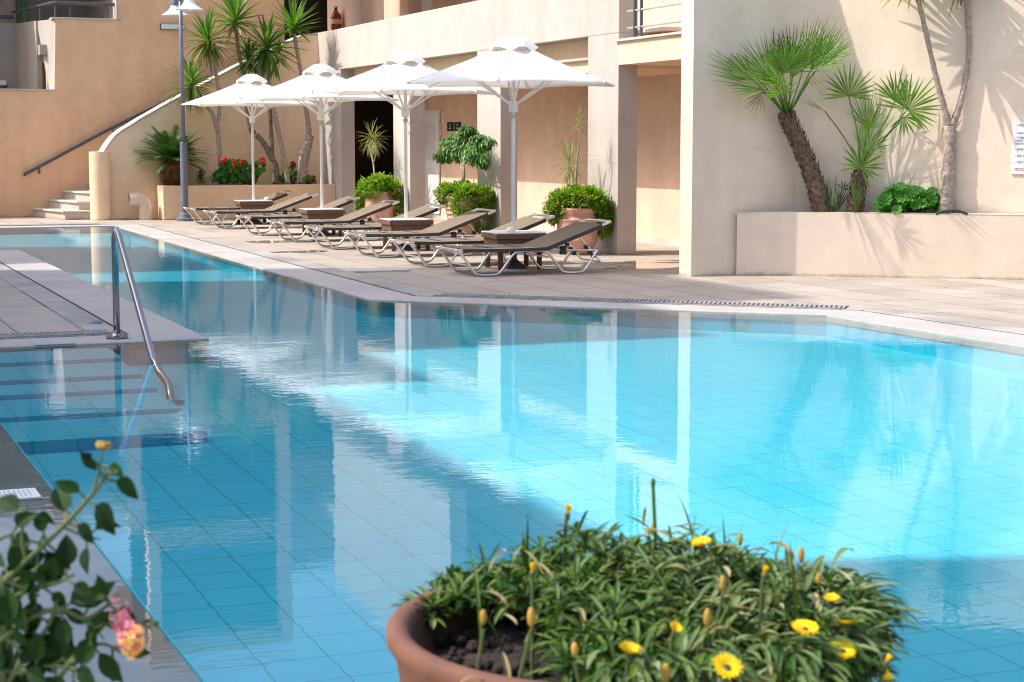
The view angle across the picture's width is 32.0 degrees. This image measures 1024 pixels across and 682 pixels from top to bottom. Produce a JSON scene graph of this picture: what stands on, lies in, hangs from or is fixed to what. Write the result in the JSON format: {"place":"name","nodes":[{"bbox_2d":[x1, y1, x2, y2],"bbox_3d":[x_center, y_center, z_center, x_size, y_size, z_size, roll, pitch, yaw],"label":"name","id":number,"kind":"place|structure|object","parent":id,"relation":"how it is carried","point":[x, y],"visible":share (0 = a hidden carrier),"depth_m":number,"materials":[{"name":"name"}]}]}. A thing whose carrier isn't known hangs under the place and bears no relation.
{"place":"outdoors","nodes":[
{"label":"outdoors","id":0,"kind":"place"},
{"bbox_2d":[0,0,284,216],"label":"stair building","id":1,"kind":"structure","parent":0,"point":[105,61],"depth_m":36.72,"materials":[{"name":"beige paint"}]},
{"bbox_2d":[0,80,7,87],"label":"wall light","id":2,"kind":"object","parent":1,"relation":"attached to","point":[3,84],"visible":1,"depth_m":38.23,"materials":[{"name":"grey metal"}]},
{"bbox_2d":[17,0,28,22],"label":"balcony door","id":3,"kind":"structure","parent":1,"relation":"in","point":[20,3],"depth_m":40.18,"materials":[{"name":"green paint"}]},
{"bbox_2d":[46,64,48,88],"bbox_3d":[-9.452,-5.193,36.747,0.266,1.216,0.092,-3,7,-22],"label":"drainpipe","id":4,"kind":"object","parent":1,"relation":"attached to","point":[47,86],"visible":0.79,"depth_m":36.66,"materials":[{"name":"beige plastic"}]},
{"bbox_2d":[23,33,304,175],"bbox_3d":[-7.175,-4.965,37.192,5.945,3.012,0.117,-3,7,-22],"label":"stair handrail","id":5,"kind":"object","parent":1,"relation":"attached to","point":[38,167],"visible":0.46,"depth_m":36.61,"materials":[{"name":"grey metal"}]},
{"bbox_2d":[160,24,183,29],"bbox_3d":[-7.050,-6.522,37.069,0.500,0.120,0.110,-3,7,-22],"label":"wall light","id":6,"kind":"object","parent":1,"relation":"attached to","point":[167,27],"visible":0.93,"depth_m":37.01,"materials":[{"name":"grey metal"}]},
{"bbox_2d":[0,217,1023,333],"bbox_3d":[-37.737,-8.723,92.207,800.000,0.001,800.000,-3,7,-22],"label":"pool deck","id":7,"kind":"structure","parent":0,"point":[996,301],"depth_m":19.16,"materials":[{"name":"beige stone"}]},
{"bbox_2d":[33,182,89,219],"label":"staircase","id":8,"kind":"structure","parent":7,"relation":"on","point":[73,205],"depth_m":35.66,"materials":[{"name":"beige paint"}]},
{"bbox_2d":[0,441,158,681],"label":"rose bush","id":9,"kind":"object","parent":7,"relation":"on","point":[42,653],"visible":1,"depth_m":1.95,"materials":[{"name":"green plant"}]},
{"bbox_2d":[128,193,151,219],"bbox_3d":[-7.263,-2.635,34.919,0.447,0.535,0.274,-3,7,-22],"label":"vent pipe","id":10,"kind":"object","parent":7,"relation":"on","point":[142,201],"visible":1,"depth_m":34.84,"materials":[{"name":"beige plastic"}]},
{"bbox_2d":[162,0,203,220],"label":"lamp post","id":11,"kind":"object","parent":7,"relation":"on","point":[178,8],"visible":0.98,"depth_m":34.31,"materials":[{"name":"grey metal"}]},
{"bbox_2d":[89,30,330,219],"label":"stair parapet","id":12,"kind":"structure","parent":7,"relation":"on","point":[116,175],"depth_m":35.77,"materials":[{"name":"beige paint"}]},
{"bbox_2d":[184,190,293,224],"bbox_3d":[-5.084,-2.486,33.233,1.946,0.611,0.729,-3,7,-22],"label":"sun lounger","id":13,"kind":"object","parent":7,"relation":"on","point":[276,196],"visible":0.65,"depth_m":33.12,"materials":[{"name":"metal"}]},
{"bbox_2d":[157,184,335,219],"bbox_3d":[-5.306,-2.793,35.731,3.488,0.670,0.690,-3,7,-22],"label":"planter box","id":14,"kind":"object","parent":7,"relation":"on","point":[169,202],"visible":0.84,"depth_m":35.21,"materials":[{"name":"beige paint"}]},
{"bbox_2d":[131,124,214,185],"bbox_3d":[-6.684,-3.590,35.143,1.635,1.335,1.644,-3,7,-22],"label":"cycad","id":15,"kind":"object","parent":14,"relation":"in","point":[167,148],"visible":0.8,"depth_m":34.91,"materials":[{"name":"green plant"}]},
{"bbox_2d":[193,169,206,183],"bbox_3d":[-6.130,-3.240,35.150,0.307,0.316,0.298,0,6,0],"label":"succulent","id":16,"kind":"object","parent":14,"relation":"on","point":[200,175],"visible":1,"depth_m":35.13,"materials":[{"name":"green plant"}]},
{"bbox_2d":[159,6,243,183],"bbox_3d":[-6.116,-4.861,35.226,1.822,3.534,1.505,-3,7,-22],"label":"yucca tree","id":17,"kind":"object","parent":14,"relation":"in","point":[208,51],"visible":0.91,"depth_m":35.09,"materials":[{"name":"green plant"}]},
{"bbox_2d":[210,156,265,184],"bbox_3d":[-5.449,-3.381,35.535,1.123,0.596,0.406,-3,7,-22],"label":"geranium","id":18,"kind":"object","parent":14,"relation":"in","point":[241,173],"visible":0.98,"depth_m":35.42,"materials":[{"name":"green plant"}]},
{"bbox_2d":[204,0,292,183],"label":"yucca tree","id":19,"kind":"object","parent":14,"relation":"in","point":[233,12],"visible":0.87,"depth_m":35.49,"materials":[{"name":"green plant"}]},
{"bbox_2d":[228,11,308,184],"bbox_3d":[-4.859,-4.832,35.658,1.768,3.414,1.562,-3,7,-22],"label":"yucca tree","id":20,"kind":"object","parent":14,"relation":"in","point":[265,57],"visible":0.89,"depth_m":35.42,"materials":[{"name":"green plant"}]},
{"bbox_2d":[279,161,296,184],"bbox_3d":[-4.533,-3.390,36.133,0.502,0.511,0.287,-3,7,-22],"label":"geranium","id":21,"kind":"object","parent":14,"relation":"in","point":[292,165],"visible":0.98,"depth_m":36.10,"materials":[{"name":"green plant"}]},
{"bbox_2d":[268,0,321,183],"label":"yucca tree","id":22,"kind":"object","parent":14,"relation":"in","point":[295,18],"visible":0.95,"depth_m":35.80,"materials":[{"name":"green plant"}]},
{"bbox_2d":[303,175,316,183],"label":"geranium","id":23,"kind":"object","parent":14,"relation":"in","point":[311,178],"visible":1,"depth_m":36.00,"materials":[{"name":"green plant"}]},
{"bbox_2d":[181,74,318,223],"bbox_3d":[-4.801,-3.550,33.056,2.670,2.765,2.324,-3,7,-26],"label":"parasol","id":24,"kind":"object","parent":7,"relation":"on","point":[243,86],"visible":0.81,"depth_m":32.65,"materials":[{"name":"white fabric"}]},
{"bbox_2d":[234,200,272,224],"bbox_3d":[-4.801,-2.395,33.185,0.628,0.440,0.628,-2,7,-18],"label":"side table","id":25,"kind":"object","parent":7,"relation":"on","point":[252,204],"visible":0.56,"depth_m":32.91,"materials":[{"name":"brown wood"}]},
{"bbox_2d":[203,192,318,228],"bbox_3d":[-4.455,-2.318,31.725,1.946,0.611,0.729,-2,7,-21],"label":"sun lounger","id":26,"kind":"object","parent":7,"relation":"on","point":[277,208],"visible":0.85,"depth_m":31.61,"materials":[{"name":"metal"}]},
{"bbox_2d":[246,240,294,242],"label":"puddle","id":27,"kind":"object","parent":7,"relation":"on","point":[268,241],"visible":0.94,"depth_m":27.25,"materials":[{"name":"grey"}]},
{"bbox_2d":[236,196,359,235],"bbox_3d":[-3.532,-2.071,29.500,1.946,0.611,0.729,-3,7,-22],"label":"sun lounger","id":28,"kind":"object","parent":7,"relation":"on","point":[341,202],"visible":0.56,"depth_m":29.41,"materials":[{"name":"metal"}]},
{"bbox_2d":[274,250,327,252],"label":"puddle","id":29,"kind":"object","parent":7,"relation":"on","point":[303,251],"visible":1,"depth_m":24.74,"materials":[{"name":"grey liquid"}]},
{"bbox_2d":[240,64,398,235],"bbox_3d":[-3.084,-3.086,28.869,2.670,2.765,2.324,-3,7,-24],"label":"parasol","id":30,"kind":"object","parent":7,"relation":"on","point":[309,80],"visible":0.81,"depth_m":28.47,"materials":[{"name":"white fabric"}]},
{"bbox_2d":[299,208,344,236],"bbox_3d":[-3.084,-1.930,28.997,0.628,0.440,0.628,-2,7,-18],"label":"side table","id":31,"kind":"object","parent":7,"relation":"on","point":[320,213],"visible":0.58,"depth_m":28.73,"materials":[{"name":"brown wood"}]},
{"bbox_2d":[268,200,399,241],"bbox_3d":[-2.755,-1.864,27.630,1.946,0.611,0.729,-3,7,-22],"label":"sun lounger","id":32,"kind":"object","parent":7,"relation":"on","point":[354,217],"visible":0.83,"depth_m":27.53,"materials":[{"name":"metal"}]},
{"bbox_2d":[338,267,410,272],"bbox_3d":[-1.622,-0.837,21.046,0.750,0.020,0.450,-3,7,-22],"label":"access cover","id":33,"kind":"object","parent":7,"relation":"on","point":[384,269],"visible":1,"depth_m":20.98,"materials":[{"name":"stone"}]},
{"bbox_2d":[304,204,445,249],"bbox_3d":[-1.975,-1.656,25.754,1.946,0.611,0.729,-2,7,-21],"label":"sun lounger","id":34,"kind":"object","parent":7,"relation":"on","point":[422,211],"visible":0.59,"depth_m":25.67,"materials":[{"name":"metal"}]},
{"bbox_2d":[363,191,396,221],"bbox_3d":[-2.359,-2.368,32.038,0.628,0.640,0.628,-3,7,-22],"label":"clay pot","id":35,"kind":"object","parent":7,"relation":"on","point":[387,213],"visible":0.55,"depth_m":31.79,"materials":[{"name":"ceramic"}]},
{"bbox_2d":[353,172,403,219],"bbox_3d":[-2.389,-2.590,31.958,0.921,0.893,0.801,-3,7,-22],"label":"pot shrub","id":36,"kind":"object","parent":35,"relation":"in","point":[380,182],"visible":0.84,"depth_m":31.81,"materials":[{"name":"green plant"}]},
{"bbox_2d":[354,121,386,174],"bbox_3d":[-2.522,-3.494,32.308,0.757,1.125,0.911,-3,7,-22],"label":"dracaena","id":37,"kind":"object","parent":36,"relation":"on","point":[372,146],"visible":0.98,"depth_m":32.28,"materials":[{"name":"green plant"}]},
{"bbox_2d":[311,51,493,250],"bbox_3d":[-1.490,-2.657,25.007,2.670,2.765,2.324,-2,7,-19],"label":"parasol","id":38,"kind":"object","parent":7,"relation":"on","point":[394,74],"visible":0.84,"depth_m":24.61,"materials":[{"name":"white fabric"}]},
{"bbox_2d":[379,218,433,250],"bbox_3d":[-1.490,-1.502,25.135,0.628,0.440,0.628,-2,7,-18],"label":"side table","id":39,"kind":"object","parent":7,"relation":"on","point":[400,224],"visible":0.66,"depth_m":24.86,"materials":[{"name":"brown wood"}]},
{"bbox_2d":[344,208,495,257],"bbox_3d":[-1.228,-1.457,23.959,1.946,0.611,0.729,-3,7,-22],"label":"sun lounger","id":40,"kind":"object","parent":7,"relation":"on","point":[445,228],"visible":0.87,"depth_m":23.88,"materials":[{"name":"metal"}]},
{"bbox_2d":[443,196,484,237],"bbox_3d":[-0.752,-1.948,28.115,0.680,0.670,0.680,-3,7,-22],"label":"clay pot","id":41,"kind":"object","parent":7,"relation":"on","point":[467,229],"visible":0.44,"depth_m":27.89,"materials":[{"name":"ceramic"}]},
{"bbox_2d":[432,179,496,233],"bbox_3d":[-0.736,-2.058,28.081,0.891,0.992,0.999,-6,8,-41],"label":"pot shrub","id":42,"kind":"object","parent":41,"relation":"in","point":[462,189],"visible":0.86,"depth_m":27.86,"materials":[{"name":"green plant"}]},
{"bbox_2d":[433,124,498,179],"bbox_3d":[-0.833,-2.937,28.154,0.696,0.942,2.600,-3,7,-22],"label":"ficus tree","id":43,"kind":"object","parent":42,"relation":"on","point":[467,144],"visible":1,"depth_m":27.49,"materials":[{"name":"green plant"}]},
{"bbox_2d":[390,213,554,266],"bbox_3d":[-0.485,-1.258,22.174,1.946,0.611,0.729,-3,7,-21],"label":"sun lounger","id":44,"kind":"object","parent":7,"relation":"on","point":[530,221],"visible":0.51,"depth_m":22.10,"materials":[{"name":"metal"}]},
{"bbox_2d":[284,0,681,254],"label":"hotel wing","id":45,"kind":"structure","parent":7,"relation":"on","point":[630,50],"depth_m":28.06,"materials":[{"name":"beige paint"}]},
{"bbox_2d":[329,6,341,30],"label":"fire extinguisher","id":46,"kind":"object","parent":45,"relation":"attached to","point":[335,21],"visible":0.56,"depth_m":40.73,"materials":[{"name":"red metal"}]},
{"bbox_2d":[421,0,431,11],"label":"terrace door","id":47,"kind":"structure","parent":45,"relation":"in","point":[426,5],"depth_m":35.52,"materials":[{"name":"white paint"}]},
{"bbox_2d":[425,110,439,213],"bbox_3d":[-1.641,-3.584,35.700,0.038,2.050,1.100,-3,7,-22],"label":"recess door","id":48,"kind":"structure","parent":45,"relation":"attached to","point":[432,145],"depth_m":35.56,"materials":[{"name":"white paint"}]},
{"bbox_2d":[439,124,441,135],"bbox_3d":[-1.420,-4.147,35.127,0.035,0.240,0.180,-3,7,-22],"label":"wall switch box","id":49,"kind":"object","parent":45,"relation":"attached to","point":[440,129],"visible":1,"depth_m":35.05,"materials":[{"name":"beige plastic"}]},
{"bbox_2d":[447,121,454,131],"bbox_3d":[-1.185,-4.151,34.549,0.033,0.218,0.379,-3,7,-22],"label":"room sign","id":50,"kind":"object","parent":45,"relation":"attached to","point":[450,126],"visible":1,"depth_m":34.52,"materials":[{"name":"black plastic"}]},
{"bbox_2d":[454,121,461,131],"bbox_3d":[-1.033,-4.106,34.178,0.033,0.217,0.384,-3,7,-22],"label":"room sign","id":51,"kind":"object","parent":45,"relation":"attached to","point":[457,125],"visible":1,"depth_m":34.17,"materials":[{"name":"black plastic"}]},
{"bbox_2d":[407,36,614,268],"bbox_3d":[0.018,-2.252,21.356,2.670,2.765,2.324,-3,7,-22],"label":"parasol","id":52,"kind":"object","parent":7,"relation":"on","point":[511,63],"visible":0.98,"depth_m":20.89,"materials":[{"name":"white fabric"}]},
{"bbox_2d":[0,224,1023,354],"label":"pool coping","id":53,"kind":"object","parent":7,"relation":"on","point":[91,298],"visible":0.79,"depth_m":16.62,"materials":[{"name":"stone"}]},
{"bbox_2d":[30,340,75,344],"bbox_3d":[-3.450,0.011,13.421,0.300,0.006,0.260,-3,7,-22],"label":"skimmer lid","id":54,"kind":"object","parent":53,"relation":"on","point":[53,342],"visible":1,"depth_m":13.39,"materials":[{"name":"plastic"}]},
{"bbox_2d":[0,224,1022,339],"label":"coping joint","id":55,"kind":"object","parent":53,"relation":"on","point":[125,333],"visible":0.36,"depth_m":17.86,"materials":[{"name":"grey"}]},
{"bbox_2d":[0,223,1023,338],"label":"drain channel","id":56,"kind":"object","parent":7,"relation":"on","point":[76,316],"visible":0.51,"depth_m":17.50,"materials":[{"name":"stone"}]},
{"bbox_2d":[0,223,97,225],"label":"drain grate","id":57,"kind":"object","parent":56,"relation":"on","point":[50,224],"visible":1,"depth_m":32.60,"materials":[{"name":"grey"}]},
{"bbox_2d":[0,329,108,337],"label":"drain grate","id":58,"kind":"object","parent":56,"relation":"on","point":[47,334],"visible":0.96,"depth_m":13.95,"materials":[{"name":"grey plastic"}]},
{"bbox_2d":[88,320,102,323],"bbox_3d":[-3.460,-0.155,14.837,0.150,0.035,0.148,-3,7,-22],"label":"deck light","id":59,"kind":"object","parent":56,"relation":"on","point":[95,322],"visible":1,"depth_m":14.80,"materials":[{"name":"grey glass"}]},
{"bbox_2d":[433,293,848,308],"bbox_3d":[1.155,-0.379,16.924,4.034,0.020,0.249,2,7,20],"label":"drain grate","id":60,"kind":"object","parent":56,"relation":"on","point":[651,301],"visible":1,"depth_m":16.87,"materials":[{"name":"grey"}]},
{"bbox_2d":[481,230,545,269],"bbox_3d":[0.018,-1.096,21.485,0.628,0.440,0.628,-2,7,-18],"label":"side table","id":61,"kind":"object","parent":7,"relation":"on","point":[505,237],"visible":0.59,"depth_m":21.22,"materials":[{"name":"laminate"}]},
{"bbox_2d":[506,227,514,232],"bbox_3d":[-0.015,-1.329,21.272,0.110,0.067,0.107,-3,7,-22],"label":"ashtray","id":62,"kind":"object","parent":61,"relation":"on","point":[510,229],"visible":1,"depth_m":21.23,"materials":[{"name":"white ceramic"}]},
{"bbox_2d":[435,218,610,275],"bbox_3d":[0.137,-1.093,20.682,1.946,0.611,0.729,-3,7,-22],"label":"sun lounger","id":63,"kind":"object","parent":7,"relation":"on","point":[565,235],"visible":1,"depth_m":20.62,"materials":[{"name":"metal"}]},
{"bbox_2d":[557,208,598,254],"bbox_3d":[0.894,-1.483,24.104,0.587,0.630,0.587,-3,7,-22],"label":"clay pot","id":64,"kind":"object","parent":7,"relation":"on","point":[576,215],"visible":0.59,"depth_m":23.88,"materials":[{"name":"ceramic"}]},
{"bbox_2d":[543,106,594,189],"bbox_3d":[0.802,-2.627,24.243,0.882,1.174,0.726,6,9,43],"label":"dracaena","id":65,"kind":"object","parent":64,"relation":"in","point":[570,171],"visible":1,"depth_m":24.19,"materials":[{"name":"green plant"}]},
{"bbox_2d":[541,183,614,240],"bbox_3d":[0.900,-1.742,24.075,1.008,0.800,0.713,3,7,24],"label":"pot shrub","id":66,"kind":"object","parent":64,"relation":"in","point":[566,197],"visible":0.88,"depth_m":23.93,"materials":[{"name":"green plant"}]},
{"bbox_2d":[386,568,825,681],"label":"flower bowl","id":67,"kind":"object","parent":7,"relation":"on","point":[420,649],"visible":0.27,"depth_m":2.47,"materials":[{"name":"brown ceramic"}]},
{"bbox_2d":[390,478,926,681],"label":"gazania plant","id":68,"kind":"object","parent":67,"relation":"in","point":[835,622],"visible":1,"depth_m":2.36,"materials":[{"name":"green plant"}]},
{"bbox_2d":[602,263,678,268],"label":"floor","id":69,"kind":"structure","parent":7,"relation":"on","point":[651,265],"depth_m":21.74,"materials":[{"name":"beige tile"}]},
{"bbox_2d":[614,260,676,262],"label":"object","id":70,"kind":"object","parent":7,"relation":"on","point":[648,261],"visible":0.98,"depth_m":22.66,"materials":[{"name":"brown"}]},
{"bbox_2d":[679,0,1023,276],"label":"courtyard wall","id":71,"kind":"structure","parent":7,"relation":"on","point":[735,157],"depth_m":20.11,"materials":[{"name":"paint"}]},
{"bbox_2d":[1011,121,1023,173],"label":"pool rules board","id":72,"kind":"object","parent":71,"relation":"attached to","point":[1017,162],"visible":1,"depth_m":19.66,"materials":[{"name":"white plastic"}]},
{"bbox_2d":[731,212,1023,279],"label":"planter wall","id":73,"kind":"structure","parent":7,"relation":"on","point":[926,245],"depth_m":20.01,"materials":[{"name":"paint"}]},
{"bbox_2d":[706,16,859,211],"bbox_3d":[2.944,-2.518,19.904,1.841,2.275,1.061,0,6,4],"label":"fan palm","id":74,"kind":"object","parent":73,"relation":"on","point":[804,155],"visible":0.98,"depth_m":19.86,"materials":[{"name":"green plant"}]},
{"bbox_2d":[823,171,849,211],"bbox_3d":[3.684,-1.704,20.242,0.364,0.508,0.102,-1,6,-7],"label":"palm shoot","id":75,"kind":"object","parent":73,"relation":"on","point":[829,196],"visible":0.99,"depth_m":20.24,"materials":[{"name":"green plant"}]},
{"bbox_2d":[851,177,864,212],"bbox_3d":[3.895,-1.676,20.069,0.171,0.482,0.078,2,7,16],"label":"palm shoot","id":76,"kind":"object","parent":73,"relation":"on","point":[856,198],"visible":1,"depth_m":20.09,"materials":[{"name":"green plant"}]},
{"bbox_2d":[799,63,944,211],"bbox_3d":[4.017,-2.286,20.057,1.682,1.744,0.400,1,6,10],"label":"young fan palm","id":77,"kind":"object","parent":73,"relation":"on","point":[862,172],"visible":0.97,"depth_m":20.05,"materials":[{"name":"green plant"}]},
{"bbox_2d":[874,182,939,214],"bbox_3d":[4.462,-1.584,20.089,0.767,0.415,0.408,0,6,2],"label":"pelargonium","id":78,"kind":"object","parent":73,"relation":"on","point":[899,197],"visible":1,"depth_m":19.99,"materials":[{"name":"green plant"}]},
{"bbox_2d":[878,0,971,213],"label":"yucca tree","id":79,"kind":"object","parent":73,"relation":"on","point":[947,190],"visible":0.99,"depth_m":19.79,"materials":[{"name":"beige plant"}]},
{"bbox_2d":[936,209,967,215],"bbox_3d":[4.876,-1.423,19.791,0.352,0.072,0.032,2,7,14],"label":"irrigation hose","id":80,"kind":"object","parent":73,"relation":"on","point":[952,210],"visible":1,"depth_m":19.78,"materials":[{"name":"grey rubber"}]},
{"bbox_2d":[0,337,1023,681],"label":"pool wall","id":81,"kind":"structure","parent":0,"point":[1006,363],"depth_m":13.59,"materials":[{"name":"tile"}]},
{"bbox_2d":[27,333,1023,681],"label":"pool floor","id":82,"kind":"structure","parent":0,"point":[301,515],"depth_m":9.39,"materials":[{"name":"tile"}]},
{"bbox_2d":[0,425,200,681],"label":"overflow ledge","id":83,"kind":"object","parent":82,"relation":"on","point":[163,661],"depth_m":6.10,"materials":[{"name":"stone"}]},
{"bbox_2d":[0,488,40,500],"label":"ledge grate","id":84,"kind":"object","parent":83,"relation":"on","point":[24,494],"visible":0.69,"depth_m":7.70,"materials":[{"name":"white paint"}]},
{"bbox_2d":[0,348,207,454],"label":"underwater steps","id":85,"kind":"structure","parent":82,"relation":"on","point":[85,401],"depth_m":11.07,"materials":[{"name":"tile"}]},
{"bbox_2d":[106,226,184,404],"bbox_3d":[-2.639,-0.223,12.689,0.170,1.095,2.374,-2,7,-21],"label":"pool handrail","id":86,"kind":"object","parent":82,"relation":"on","point":[117,241],"visible":0.93,"depth_m":13.12,"materials":[{"name":"silver metal"}]}
]}

